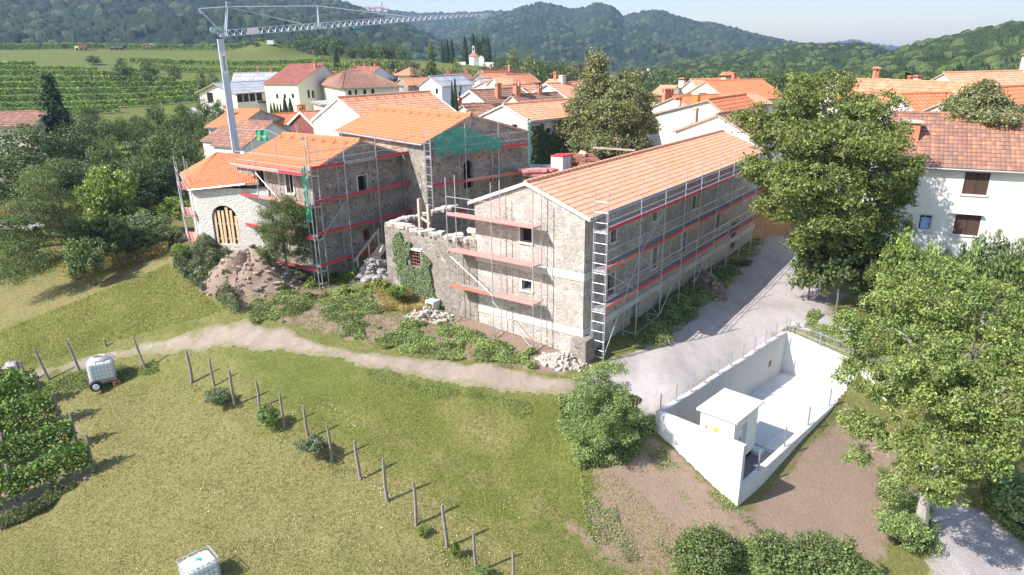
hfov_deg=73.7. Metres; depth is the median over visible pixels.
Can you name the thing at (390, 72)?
broadleaf tree
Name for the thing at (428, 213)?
timber post
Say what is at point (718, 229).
window
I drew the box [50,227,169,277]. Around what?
grass
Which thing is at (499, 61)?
broadleaf tree
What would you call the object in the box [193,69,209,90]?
broadleaf tree
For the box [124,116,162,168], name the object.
broadleaf tree
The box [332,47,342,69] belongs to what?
spruce tree
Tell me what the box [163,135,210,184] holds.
broadleaf tree
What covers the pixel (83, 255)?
bush
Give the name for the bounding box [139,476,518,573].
flowers
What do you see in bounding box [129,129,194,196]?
broadleaf tree
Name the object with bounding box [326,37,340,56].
broadleaf tree
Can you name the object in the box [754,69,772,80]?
broadleaf tree
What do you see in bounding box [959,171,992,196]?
window
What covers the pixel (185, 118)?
broadleaf tree
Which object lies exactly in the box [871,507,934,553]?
bush
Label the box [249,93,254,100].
window
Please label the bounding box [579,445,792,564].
weeds
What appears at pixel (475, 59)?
chapel
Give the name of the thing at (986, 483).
weeds
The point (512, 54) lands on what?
broadleaf tree
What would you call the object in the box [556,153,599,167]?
tile heap
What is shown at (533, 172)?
board stack
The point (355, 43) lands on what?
broadleaf tree
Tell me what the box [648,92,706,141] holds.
village house
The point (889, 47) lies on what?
hills
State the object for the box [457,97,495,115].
village house
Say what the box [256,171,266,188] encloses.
window
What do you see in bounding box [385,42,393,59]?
broadleaf tree
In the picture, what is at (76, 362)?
post and wire fence
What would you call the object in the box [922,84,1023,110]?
village house
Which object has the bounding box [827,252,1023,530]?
walnut tree
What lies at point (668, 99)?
village house
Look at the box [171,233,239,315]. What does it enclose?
weeds
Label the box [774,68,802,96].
broadleaf tree
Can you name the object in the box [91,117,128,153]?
broadleaf tree
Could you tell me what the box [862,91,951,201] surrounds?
village house
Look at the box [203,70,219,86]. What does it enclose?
broadleaf tree
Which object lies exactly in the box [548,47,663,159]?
linden tree
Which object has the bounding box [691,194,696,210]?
window
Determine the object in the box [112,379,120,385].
hollow brick
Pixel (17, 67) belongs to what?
vine row
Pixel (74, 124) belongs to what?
broadleaf tree
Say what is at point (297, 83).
village house
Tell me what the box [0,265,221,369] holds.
grass
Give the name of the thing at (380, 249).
plank ramp
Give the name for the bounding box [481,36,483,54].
cypress
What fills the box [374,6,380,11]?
hilltop house
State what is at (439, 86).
village house
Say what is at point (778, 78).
broadleaf tree
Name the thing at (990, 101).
linden tree
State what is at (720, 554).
bush
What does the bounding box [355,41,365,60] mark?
broadleaf tree
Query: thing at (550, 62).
broadleaf tree
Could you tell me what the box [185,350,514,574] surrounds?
post and wire fence
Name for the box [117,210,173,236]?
bush
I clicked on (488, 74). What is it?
village house
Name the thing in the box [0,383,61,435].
vine row
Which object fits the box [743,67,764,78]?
broadleaf tree
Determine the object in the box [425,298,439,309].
concrete block
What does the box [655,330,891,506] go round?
concrete enclosure
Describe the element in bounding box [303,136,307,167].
debris net
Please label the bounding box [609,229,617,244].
window
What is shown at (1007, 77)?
village house
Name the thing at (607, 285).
window
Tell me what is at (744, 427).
door
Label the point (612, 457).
bush
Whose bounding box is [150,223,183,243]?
bush
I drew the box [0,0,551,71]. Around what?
wooded mountain
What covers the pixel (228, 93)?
tower crane
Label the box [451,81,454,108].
cypress
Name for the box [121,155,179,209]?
broadleaf tree
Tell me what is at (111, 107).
vine row
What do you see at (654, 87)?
broadleaf tree
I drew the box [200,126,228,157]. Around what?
village house
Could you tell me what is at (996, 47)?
green hill
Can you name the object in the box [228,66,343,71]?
vine row
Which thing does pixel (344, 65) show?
broadleaf tree
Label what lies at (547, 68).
broadleaf tree
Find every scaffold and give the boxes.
[173,157,198,245]
[232,137,329,287]
[302,122,411,287]
[423,118,528,235]
[444,175,542,350]
[591,144,770,361]
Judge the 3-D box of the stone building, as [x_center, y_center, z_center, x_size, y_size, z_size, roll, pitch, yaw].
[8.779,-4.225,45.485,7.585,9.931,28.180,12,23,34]
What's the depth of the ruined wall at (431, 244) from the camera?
38.86 m
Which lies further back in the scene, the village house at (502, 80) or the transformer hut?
the village house at (502, 80)
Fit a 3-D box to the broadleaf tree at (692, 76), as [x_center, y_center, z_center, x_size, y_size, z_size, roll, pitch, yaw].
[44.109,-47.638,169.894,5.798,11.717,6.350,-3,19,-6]
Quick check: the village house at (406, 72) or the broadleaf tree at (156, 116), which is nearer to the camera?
the broadleaf tree at (156, 116)
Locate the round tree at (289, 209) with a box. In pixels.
[253,192,323,272]
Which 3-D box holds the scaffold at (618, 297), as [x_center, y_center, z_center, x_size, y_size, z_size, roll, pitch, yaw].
[11.634,-3.756,42.654,0.954,8.805,25.524,12,23,34]
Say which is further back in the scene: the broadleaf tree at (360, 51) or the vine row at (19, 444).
the broadleaf tree at (360, 51)
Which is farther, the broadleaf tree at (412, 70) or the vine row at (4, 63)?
the vine row at (4, 63)
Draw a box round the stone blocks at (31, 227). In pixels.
[0,218,44,229]
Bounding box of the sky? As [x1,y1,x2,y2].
[341,0,1023,45]
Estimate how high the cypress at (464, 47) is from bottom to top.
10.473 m
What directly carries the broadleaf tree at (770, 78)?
on the ground at (812, 483)
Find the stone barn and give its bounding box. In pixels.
[310,90,455,135]
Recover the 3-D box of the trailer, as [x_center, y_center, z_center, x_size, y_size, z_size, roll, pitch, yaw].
[-20.837,4.740,35.670,2.153,0.552,1.500,-11,21,-28]
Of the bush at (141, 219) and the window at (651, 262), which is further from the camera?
the bush at (141, 219)
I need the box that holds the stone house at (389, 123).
[334,105,532,235]
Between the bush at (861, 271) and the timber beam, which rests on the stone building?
the timber beam
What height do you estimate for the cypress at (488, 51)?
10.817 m
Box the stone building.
[467,129,762,362]
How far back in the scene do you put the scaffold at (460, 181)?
45.70 m
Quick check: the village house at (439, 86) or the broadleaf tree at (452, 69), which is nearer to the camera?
the village house at (439, 86)
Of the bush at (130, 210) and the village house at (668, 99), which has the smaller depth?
the bush at (130, 210)
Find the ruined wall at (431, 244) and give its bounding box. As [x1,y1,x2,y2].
[384,204,478,321]
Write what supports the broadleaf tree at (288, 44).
on the ground at (812, 483)
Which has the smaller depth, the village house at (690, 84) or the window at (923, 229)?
the window at (923, 229)
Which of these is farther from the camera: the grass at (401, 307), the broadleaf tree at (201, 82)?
the broadleaf tree at (201, 82)
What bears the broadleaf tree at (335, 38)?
on the ground at (812, 483)
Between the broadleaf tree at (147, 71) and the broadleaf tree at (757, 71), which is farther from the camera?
the broadleaf tree at (147, 71)
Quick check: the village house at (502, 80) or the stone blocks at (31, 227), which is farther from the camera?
the village house at (502, 80)
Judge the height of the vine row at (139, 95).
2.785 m
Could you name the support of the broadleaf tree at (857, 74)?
on the ground at (812, 483)
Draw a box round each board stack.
[518,167,558,176]
[522,164,550,167]
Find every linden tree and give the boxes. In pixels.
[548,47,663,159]
[936,77,1023,128]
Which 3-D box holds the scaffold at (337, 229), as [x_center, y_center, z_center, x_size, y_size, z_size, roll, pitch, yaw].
[-9.516,-5.477,43.775,0.954,9.353,8.474,12,23,34]
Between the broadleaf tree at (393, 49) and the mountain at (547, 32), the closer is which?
the broadleaf tree at (393, 49)
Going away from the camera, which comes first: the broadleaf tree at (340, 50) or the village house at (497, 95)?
the village house at (497, 95)
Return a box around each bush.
[61,235,119,285]
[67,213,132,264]
[99,196,149,222]
[103,224,137,263]
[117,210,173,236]
[130,226,165,254]
[142,196,190,225]
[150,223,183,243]
[167,243,189,257]
[201,387,230,405]
[256,400,280,430]
[292,432,333,460]
[386,284,408,297]
[415,522,428,536]
[449,540,460,556]
[472,563,488,574]
[555,358,646,462]
[663,517,743,574]
[727,533,787,574]
[745,527,884,574]
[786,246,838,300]
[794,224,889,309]
[843,230,878,311]
[862,226,931,333]
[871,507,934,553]
[911,239,959,319]
[948,236,984,335]
[959,228,1023,334]
[980,248,1023,335]
[989,473,1023,531]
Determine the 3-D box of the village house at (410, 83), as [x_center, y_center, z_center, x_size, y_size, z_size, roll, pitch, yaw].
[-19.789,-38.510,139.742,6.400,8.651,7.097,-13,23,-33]
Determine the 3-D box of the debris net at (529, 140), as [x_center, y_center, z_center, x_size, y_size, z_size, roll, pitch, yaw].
[1.244,-7.790,49.163,0.292,8.500,0.113,-9,20,-22]
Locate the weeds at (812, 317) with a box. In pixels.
[795,308,843,346]
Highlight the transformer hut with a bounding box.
[696,388,763,457]
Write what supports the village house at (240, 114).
on the ground at (812, 483)
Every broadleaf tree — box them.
[0,120,90,204]
[0,147,72,209]
[2,106,22,110]
[21,155,105,207]
[34,122,125,184]
[61,110,85,133]
[62,163,142,219]
[74,105,109,141]
[75,118,103,163]
[78,134,129,185]
[84,55,101,64]
[88,159,161,204]
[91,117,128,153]
[111,57,133,78]
[113,116,135,147]
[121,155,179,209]
[124,115,140,138]
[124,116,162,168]
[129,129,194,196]
[137,59,158,82]
[141,100,176,141]
[143,154,191,213]
[148,112,195,160]
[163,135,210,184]
[165,63,183,80]
[171,102,193,134]
[180,107,204,146]
[191,95,214,144]
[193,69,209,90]
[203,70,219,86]
[206,97,225,133]
[242,39,253,46]
[283,40,292,47]
[290,34,308,51]
[298,34,317,53]
[309,38,320,56]
[311,37,328,57]
[326,36,347,54]
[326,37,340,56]
[336,39,345,56]
[336,58,349,71]
[343,44,358,59]
[347,60,355,69]
[352,42,358,56]
[354,58,362,65]
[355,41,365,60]
[363,58,374,65]
[365,43,375,59]
[370,59,384,68]
[374,43,390,59]
[381,60,395,71]
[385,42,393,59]
[387,57,401,71]
[388,67,396,81]
[390,42,399,60]
[395,46,407,60]
[395,62,407,78]
[398,59,412,71]
[411,65,417,76]
[413,63,423,70]
[450,58,463,72]
[450,65,459,72]
[470,67,480,80]
[490,55,504,68]
[497,63,512,68]
[506,47,521,64]
[510,59,518,70]
[520,51,539,79]
[531,61,541,75]
[537,61,556,79]
[540,72,546,84]
[544,61,553,76]
[549,60,567,81]
[561,64,580,80]
[569,61,582,79]
[572,63,584,80]
[616,67,636,77]
[637,68,644,84]
[642,70,652,91]
[643,70,660,89]
[643,81,652,91]
[645,69,668,90]
[647,80,659,92]
[653,68,668,84]
[666,74,679,84]
[671,70,688,83]
[684,72,696,82]
[696,70,707,77]
[705,71,717,77]
[716,71,731,77]
[742,70,756,78]
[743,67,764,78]
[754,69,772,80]
[766,75,776,84]
[767,68,786,85]
[768,71,792,94]
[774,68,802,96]
[849,69,862,77]
[857,73,879,77]
[893,73,905,78]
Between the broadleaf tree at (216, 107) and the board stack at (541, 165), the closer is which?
the board stack at (541, 165)
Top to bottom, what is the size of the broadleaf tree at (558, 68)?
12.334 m
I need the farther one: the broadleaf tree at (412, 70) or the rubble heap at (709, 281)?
the broadleaf tree at (412, 70)
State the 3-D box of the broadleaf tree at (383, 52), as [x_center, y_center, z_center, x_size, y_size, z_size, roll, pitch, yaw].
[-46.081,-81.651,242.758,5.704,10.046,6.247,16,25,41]
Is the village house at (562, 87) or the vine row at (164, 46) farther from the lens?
the vine row at (164, 46)
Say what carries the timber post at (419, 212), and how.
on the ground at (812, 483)
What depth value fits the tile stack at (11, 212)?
53.45 m
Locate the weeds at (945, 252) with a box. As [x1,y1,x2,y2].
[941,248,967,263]
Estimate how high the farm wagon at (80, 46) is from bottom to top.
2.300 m
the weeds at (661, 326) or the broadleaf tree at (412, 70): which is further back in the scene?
the broadleaf tree at (412, 70)
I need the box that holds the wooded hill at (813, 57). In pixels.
[606,41,890,77]
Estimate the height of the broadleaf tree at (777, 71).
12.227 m
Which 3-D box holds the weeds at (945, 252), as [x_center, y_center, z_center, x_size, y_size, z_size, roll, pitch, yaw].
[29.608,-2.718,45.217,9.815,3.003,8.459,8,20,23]
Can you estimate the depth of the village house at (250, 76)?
138.78 m
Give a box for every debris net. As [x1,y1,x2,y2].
[301,166,311,221]
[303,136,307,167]
[434,127,502,157]
[527,119,530,178]
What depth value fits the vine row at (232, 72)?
213.23 m
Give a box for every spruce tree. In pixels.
[35,72,84,154]
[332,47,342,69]
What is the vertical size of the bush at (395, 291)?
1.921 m
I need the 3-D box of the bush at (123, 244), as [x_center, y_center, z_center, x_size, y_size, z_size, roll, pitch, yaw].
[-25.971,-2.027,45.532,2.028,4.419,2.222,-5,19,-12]
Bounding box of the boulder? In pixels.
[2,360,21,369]
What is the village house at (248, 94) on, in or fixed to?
on the ground at (812, 483)
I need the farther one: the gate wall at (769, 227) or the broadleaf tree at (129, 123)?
the broadleaf tree at (129, 123)
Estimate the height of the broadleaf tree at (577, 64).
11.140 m
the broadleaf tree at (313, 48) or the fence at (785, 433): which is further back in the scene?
the broadleaf tree at (313, 48)
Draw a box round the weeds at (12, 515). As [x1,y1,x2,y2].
[0,468,93,530]
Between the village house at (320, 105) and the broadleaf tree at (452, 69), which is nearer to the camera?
the village house at (320, 105)
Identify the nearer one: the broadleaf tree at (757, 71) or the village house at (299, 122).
the village house at (299, 122)
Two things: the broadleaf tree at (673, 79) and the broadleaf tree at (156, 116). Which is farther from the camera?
the broadleaf tree at (673, 79)
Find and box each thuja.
[282,97,287,111]
[288,98,293,111]
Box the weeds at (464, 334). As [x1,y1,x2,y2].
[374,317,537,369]
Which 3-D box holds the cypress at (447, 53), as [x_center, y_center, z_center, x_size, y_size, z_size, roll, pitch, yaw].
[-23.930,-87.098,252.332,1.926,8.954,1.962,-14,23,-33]
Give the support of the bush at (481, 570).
on the ground at (812, 483)
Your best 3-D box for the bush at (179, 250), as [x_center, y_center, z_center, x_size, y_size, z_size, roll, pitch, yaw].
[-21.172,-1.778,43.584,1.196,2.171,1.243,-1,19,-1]
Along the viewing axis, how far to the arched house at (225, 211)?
44.80 m
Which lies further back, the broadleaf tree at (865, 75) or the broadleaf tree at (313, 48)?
the broadleaf tree at (313, 48)
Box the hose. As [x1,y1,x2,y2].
[88,354,115,361]
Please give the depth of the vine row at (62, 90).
175.10 m
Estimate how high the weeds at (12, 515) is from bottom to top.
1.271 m
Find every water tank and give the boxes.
[85,353,116,383]
[177,545,221,574]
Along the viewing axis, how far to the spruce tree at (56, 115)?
77.52 m
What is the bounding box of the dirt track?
[0,318,577,395]
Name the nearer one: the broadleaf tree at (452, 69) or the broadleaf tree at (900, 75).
the broadleaf tree at (900, 75)
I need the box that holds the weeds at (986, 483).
[976,459,1023,541]
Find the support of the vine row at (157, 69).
on the ground at (812, 483)
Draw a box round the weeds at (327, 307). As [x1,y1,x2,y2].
[212,264,385,338]
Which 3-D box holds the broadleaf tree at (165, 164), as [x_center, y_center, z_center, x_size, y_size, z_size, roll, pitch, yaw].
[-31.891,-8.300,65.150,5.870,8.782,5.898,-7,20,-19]
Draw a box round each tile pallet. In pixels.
[551,154,567,170]
[558,153,572,168]
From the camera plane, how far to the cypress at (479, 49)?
252.17 m
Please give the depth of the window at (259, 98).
130.52 m
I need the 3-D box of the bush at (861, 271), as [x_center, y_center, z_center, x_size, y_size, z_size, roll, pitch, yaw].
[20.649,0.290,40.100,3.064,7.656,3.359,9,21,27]
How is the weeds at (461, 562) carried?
on the ground at (812, 483)
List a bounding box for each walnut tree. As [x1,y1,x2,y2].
[720,68,927,294]
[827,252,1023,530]
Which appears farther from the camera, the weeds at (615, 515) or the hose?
the hose
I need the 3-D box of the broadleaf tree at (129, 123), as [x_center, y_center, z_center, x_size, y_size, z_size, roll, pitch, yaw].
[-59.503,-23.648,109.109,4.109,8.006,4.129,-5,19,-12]
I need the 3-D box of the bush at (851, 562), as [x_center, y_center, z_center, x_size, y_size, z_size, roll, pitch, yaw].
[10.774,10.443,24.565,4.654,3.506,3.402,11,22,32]
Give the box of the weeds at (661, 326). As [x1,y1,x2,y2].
[629,256,752,348]
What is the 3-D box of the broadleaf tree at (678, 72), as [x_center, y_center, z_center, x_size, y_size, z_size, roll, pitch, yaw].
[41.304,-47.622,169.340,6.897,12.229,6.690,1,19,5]
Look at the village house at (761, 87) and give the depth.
82.92 m
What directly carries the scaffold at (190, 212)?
on the ground at (812, 483)
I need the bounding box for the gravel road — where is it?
[579,227,878,420]
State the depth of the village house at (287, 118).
85.13 m
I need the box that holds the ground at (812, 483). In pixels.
[0,41,1023,574]
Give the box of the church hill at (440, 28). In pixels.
[360,6,506,36]
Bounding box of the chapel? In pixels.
[469,45,483,65]
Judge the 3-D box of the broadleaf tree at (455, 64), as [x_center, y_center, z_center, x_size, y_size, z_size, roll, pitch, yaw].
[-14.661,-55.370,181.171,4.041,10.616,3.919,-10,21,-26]
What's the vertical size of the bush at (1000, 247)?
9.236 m
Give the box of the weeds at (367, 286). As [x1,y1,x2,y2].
[278,266,386,296]
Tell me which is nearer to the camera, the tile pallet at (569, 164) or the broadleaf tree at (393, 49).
the tile pallet at (569, 164)
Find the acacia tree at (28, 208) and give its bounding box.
[0,161,107,286]
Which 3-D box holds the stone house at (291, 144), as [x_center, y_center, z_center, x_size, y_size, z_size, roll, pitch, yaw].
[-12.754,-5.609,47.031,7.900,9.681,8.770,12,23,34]
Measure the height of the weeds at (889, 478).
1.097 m
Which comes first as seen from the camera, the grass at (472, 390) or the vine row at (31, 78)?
the grass at (472, 390)
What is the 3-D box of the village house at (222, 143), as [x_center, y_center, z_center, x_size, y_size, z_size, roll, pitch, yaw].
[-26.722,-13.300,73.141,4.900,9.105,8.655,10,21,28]
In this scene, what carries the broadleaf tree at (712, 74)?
on the ground at (812, 483)
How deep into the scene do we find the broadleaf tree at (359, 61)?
191.09 m
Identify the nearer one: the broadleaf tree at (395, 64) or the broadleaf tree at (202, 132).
the broadleaf tree at (202, 132)
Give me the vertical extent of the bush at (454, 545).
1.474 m
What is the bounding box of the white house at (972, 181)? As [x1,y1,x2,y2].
[878,110,1023,263]
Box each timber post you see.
[417,198,422,227]
[420,204,431,227]
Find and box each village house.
[0,110,67,186]
[194,80,267,121]
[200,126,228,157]
[204,105,283,133]
[210,119,291,153]
[231,68,277,81]
[262,61,334,112]
[272,112,296,129]
[287,104,320,133]
[310,100,331,109]
[319,70,403,99]
[349,62,395,80]
[394,67,425,79]
[395,77,427,91]
[417,74,474,105]
[443,68,473,81]
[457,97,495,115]
[458,83,527,106]
[472,78,491,88]
[473,64,515,77]
[473,72,506,79]
[473,79,523,88]
[486,77,515,87]
[499,83,535,92]
[503,73,541,85]
[503,80,562,102]
[532,75,582,97]
[542,71,558,85]
[644,78,687,99]
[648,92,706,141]
[649,93,756,145]
[651,88,719,112]
[671,107,788,172]
[680,71,738,93]
[685,78,786,111]
[718,92,774,111]
[819,66,889,116]
[825,78,976,169]
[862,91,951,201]
[907,75,914,79]
[914,54,1023,84]
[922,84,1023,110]
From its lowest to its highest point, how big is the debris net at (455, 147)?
1.746 m
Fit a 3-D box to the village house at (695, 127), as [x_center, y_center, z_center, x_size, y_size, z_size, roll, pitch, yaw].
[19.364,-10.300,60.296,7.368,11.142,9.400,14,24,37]
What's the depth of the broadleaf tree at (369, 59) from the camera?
186.13 m
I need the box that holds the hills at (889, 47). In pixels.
[815,39,898,49]
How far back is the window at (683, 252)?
42.97 m
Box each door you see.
[631,305,633,317]
[740,417,748,443]
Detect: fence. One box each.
[19,336,146,380]
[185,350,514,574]
[660,317,787,410]
[757,375,850,470]
[788,319,887,366]
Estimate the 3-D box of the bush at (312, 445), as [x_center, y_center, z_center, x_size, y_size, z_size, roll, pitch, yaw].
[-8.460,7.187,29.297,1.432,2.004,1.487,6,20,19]
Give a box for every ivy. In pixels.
[391,231,444,309]
[531,123,561,163]
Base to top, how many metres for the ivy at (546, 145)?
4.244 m
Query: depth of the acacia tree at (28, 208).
42.14 m
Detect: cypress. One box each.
[441,41,443,62]
[443,43,445,62]
[445,39,449,62]
[449,38,454,63]
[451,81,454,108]
[453,78,458,111]
[462,36,468,63]
[469,33,475,53]
[475,37,479,53]
[477,39,481,56]
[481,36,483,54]
[482,38,487,64]
[484,36,491,61]
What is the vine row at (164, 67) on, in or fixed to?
on the ground at (812, 483)
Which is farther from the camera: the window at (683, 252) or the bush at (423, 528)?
the window at (683, 252)
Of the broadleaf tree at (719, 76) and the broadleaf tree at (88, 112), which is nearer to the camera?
the broadleaf tree at (88, 112)
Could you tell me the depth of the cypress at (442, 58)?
252.26 m
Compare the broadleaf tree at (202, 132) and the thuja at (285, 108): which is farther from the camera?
the thuja at (285, 108)
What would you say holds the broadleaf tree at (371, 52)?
on the ground at (812, 483)
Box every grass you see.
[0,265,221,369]
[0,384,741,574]
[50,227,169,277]
[358,364,560,418]
[374,287,432,312]
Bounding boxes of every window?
[207,92,213,102]
[237,94,242,101]
[243,94,248,101]
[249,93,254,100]
[256,93,261,100]
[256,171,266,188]
[284,174,294,195]
[356,173,368,191]
[363,229,369,240]
[411,251,420,265]
[463,160,470,187]
[518,227,533,244]
[519,278,531,293]
[606,269,615,298]
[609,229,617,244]
[650,246,657,271]
[679,233,686,254]
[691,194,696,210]
[715,213,720,231]
[902,174,920,191]
[915,213,934,232]
[950,214,983,237]
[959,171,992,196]
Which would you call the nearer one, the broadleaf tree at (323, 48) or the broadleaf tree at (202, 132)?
the broadleaf tree at (202, 132)
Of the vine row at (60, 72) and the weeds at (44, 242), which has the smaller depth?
the weeds at (44, 242)
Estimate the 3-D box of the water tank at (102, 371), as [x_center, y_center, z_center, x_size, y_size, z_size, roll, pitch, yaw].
[-21.213,4.195,35.258,1.232,1.185,1.032,-11,21,-28]
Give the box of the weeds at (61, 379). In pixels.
[45,359,158,392]
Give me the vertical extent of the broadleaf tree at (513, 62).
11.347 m
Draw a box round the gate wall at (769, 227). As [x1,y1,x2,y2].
[752,173,794,238]
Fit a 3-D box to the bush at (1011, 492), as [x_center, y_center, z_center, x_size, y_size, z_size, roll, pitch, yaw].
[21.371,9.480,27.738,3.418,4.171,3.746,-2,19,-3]
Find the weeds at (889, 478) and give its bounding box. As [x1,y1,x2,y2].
[874,463,944,558]
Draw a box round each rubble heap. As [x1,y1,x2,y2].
[198,244,304,299]
[347,256,387,282]
[402,306,455,323]
[533,350,591,371]
[688,269,730,303]
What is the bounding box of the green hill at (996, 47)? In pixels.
[824,20,1023,84]
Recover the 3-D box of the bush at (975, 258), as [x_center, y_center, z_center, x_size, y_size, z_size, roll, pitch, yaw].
[24.138,1.750,37.112,1.612,9.392,1.767,0,19,2]
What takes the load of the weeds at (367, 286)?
on the ground at (812, 483)
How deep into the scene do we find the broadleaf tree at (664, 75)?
166.03 m
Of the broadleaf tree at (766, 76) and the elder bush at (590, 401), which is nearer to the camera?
the elder bush at (590, 401)
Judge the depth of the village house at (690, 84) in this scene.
92.56 m
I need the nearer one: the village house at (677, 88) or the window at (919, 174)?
the window at (919, 174)
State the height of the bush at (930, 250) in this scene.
8.919 m
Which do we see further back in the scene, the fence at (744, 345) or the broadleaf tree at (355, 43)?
the broadleaf tree at (355, 43)
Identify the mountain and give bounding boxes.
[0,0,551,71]
[443,1,801,71]
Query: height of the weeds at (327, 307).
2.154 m
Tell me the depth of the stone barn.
58.18 m
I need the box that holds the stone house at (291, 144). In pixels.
[230,132,404,278]
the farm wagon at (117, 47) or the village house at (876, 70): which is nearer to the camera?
the village house at (876, 70)
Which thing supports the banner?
hanging from the cable
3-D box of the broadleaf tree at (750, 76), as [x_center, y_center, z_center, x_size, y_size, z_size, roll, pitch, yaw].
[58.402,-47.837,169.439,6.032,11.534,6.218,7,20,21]
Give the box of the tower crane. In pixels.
[199,1,492,153]
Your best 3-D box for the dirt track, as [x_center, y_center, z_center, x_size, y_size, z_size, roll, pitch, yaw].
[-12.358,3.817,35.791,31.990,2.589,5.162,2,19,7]
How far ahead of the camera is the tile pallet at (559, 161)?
49.03 m
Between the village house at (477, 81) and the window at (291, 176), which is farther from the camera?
the village house at (477, 81)
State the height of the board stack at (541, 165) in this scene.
0.506 m
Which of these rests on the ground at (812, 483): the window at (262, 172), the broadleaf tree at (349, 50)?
the broadleaf tree at (349, 50)
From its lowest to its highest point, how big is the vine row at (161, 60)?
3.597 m
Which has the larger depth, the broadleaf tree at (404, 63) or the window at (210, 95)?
the broadleaf tree at (404, 63)
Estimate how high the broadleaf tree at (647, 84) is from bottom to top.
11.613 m
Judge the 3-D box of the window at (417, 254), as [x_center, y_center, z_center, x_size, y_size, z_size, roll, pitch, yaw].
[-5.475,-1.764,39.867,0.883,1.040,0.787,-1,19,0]
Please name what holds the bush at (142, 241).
on the ground at (812, 483)
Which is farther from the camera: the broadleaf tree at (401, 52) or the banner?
the broadleaf tree at (401, 52)
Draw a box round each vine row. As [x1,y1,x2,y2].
[0,41,248,50]
[0,60,35,65]
[0,64,97,71]
[0,69,138,77]
[0,75,175,82]
[0,79,198,87]
[0,84,203,95]
[0,88,200,102]
[0,94,198,109]
[0,104,119,113]
[0,362,23,394]
[0,365,43,406]
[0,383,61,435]
[0,412,78,468]
[0,433,94,505]
[123,66,159,72]
[128,57,334,65]
[139,62,357,72]
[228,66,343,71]
[229,70,278,75]
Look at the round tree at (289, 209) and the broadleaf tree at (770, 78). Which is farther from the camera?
the broadleaf tree at (770, 78)
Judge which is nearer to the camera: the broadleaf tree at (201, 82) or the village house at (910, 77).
the village house at (910, 77)
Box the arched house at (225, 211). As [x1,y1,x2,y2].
[179,152,273,254]
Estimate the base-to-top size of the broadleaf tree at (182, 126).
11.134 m
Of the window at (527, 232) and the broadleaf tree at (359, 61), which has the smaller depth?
the window at (527, 232)
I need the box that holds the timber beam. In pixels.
[593,147,634,150]
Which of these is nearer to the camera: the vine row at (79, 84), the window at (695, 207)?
the window at (695, 207)
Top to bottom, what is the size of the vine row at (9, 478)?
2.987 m
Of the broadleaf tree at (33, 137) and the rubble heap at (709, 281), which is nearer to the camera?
the rubble heap at (709, 281)
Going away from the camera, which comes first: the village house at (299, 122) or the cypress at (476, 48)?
the village house at (299, 122)
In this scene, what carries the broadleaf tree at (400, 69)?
on the ground at (812, 483)
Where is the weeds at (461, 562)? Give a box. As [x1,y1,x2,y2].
[190,382,467,565]
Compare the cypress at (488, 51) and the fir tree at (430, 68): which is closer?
the fir tree at (430, 68)
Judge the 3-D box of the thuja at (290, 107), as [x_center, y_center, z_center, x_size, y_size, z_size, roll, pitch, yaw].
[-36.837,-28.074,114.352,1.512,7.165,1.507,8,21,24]
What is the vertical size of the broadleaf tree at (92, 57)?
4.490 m
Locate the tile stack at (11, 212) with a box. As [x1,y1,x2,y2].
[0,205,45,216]
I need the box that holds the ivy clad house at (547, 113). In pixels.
[479,96,649,177]
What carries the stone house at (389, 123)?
on the ground at (812, 483)
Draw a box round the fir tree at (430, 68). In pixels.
[425,42,437,76]
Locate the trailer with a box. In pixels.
[89,371,127,391]
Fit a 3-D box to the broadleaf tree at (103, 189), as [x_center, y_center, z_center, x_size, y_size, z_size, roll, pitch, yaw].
[-29.864,-4.813,50.486,4.428,8.499,4.600,3,19,10]
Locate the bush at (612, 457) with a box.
[557,379,657,470]
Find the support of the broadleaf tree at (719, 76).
on the ground at (812, 483)
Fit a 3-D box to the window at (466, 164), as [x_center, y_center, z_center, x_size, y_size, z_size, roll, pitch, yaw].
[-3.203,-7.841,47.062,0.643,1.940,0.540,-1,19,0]
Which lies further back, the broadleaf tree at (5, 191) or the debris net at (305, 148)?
the broadleaf tree at (5, 191)
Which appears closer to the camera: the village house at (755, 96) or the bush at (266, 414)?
the bush at (266, 414)
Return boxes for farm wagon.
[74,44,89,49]
[109,45,124,49]
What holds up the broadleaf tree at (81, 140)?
on the ground at (812, 483)
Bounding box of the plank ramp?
[353,229,385,279]
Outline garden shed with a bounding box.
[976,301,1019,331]
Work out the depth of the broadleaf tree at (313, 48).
272.78 m
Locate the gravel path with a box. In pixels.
[917,484,1023,574]
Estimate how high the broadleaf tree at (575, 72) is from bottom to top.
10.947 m
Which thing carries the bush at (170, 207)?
on the ground at (812, 483)
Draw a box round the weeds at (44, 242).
[0,202,91,276]
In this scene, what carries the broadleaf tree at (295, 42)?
on the ground at (812, 483)
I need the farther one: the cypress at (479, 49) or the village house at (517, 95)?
the cypress at (479, 49)
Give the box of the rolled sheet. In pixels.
[467,228,474,233]
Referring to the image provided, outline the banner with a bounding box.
[256,130,267,140]
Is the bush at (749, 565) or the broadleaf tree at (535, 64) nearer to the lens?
the bush at (749, 565)
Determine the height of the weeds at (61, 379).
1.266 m
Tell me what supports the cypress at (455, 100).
on the ground at (812, 483)

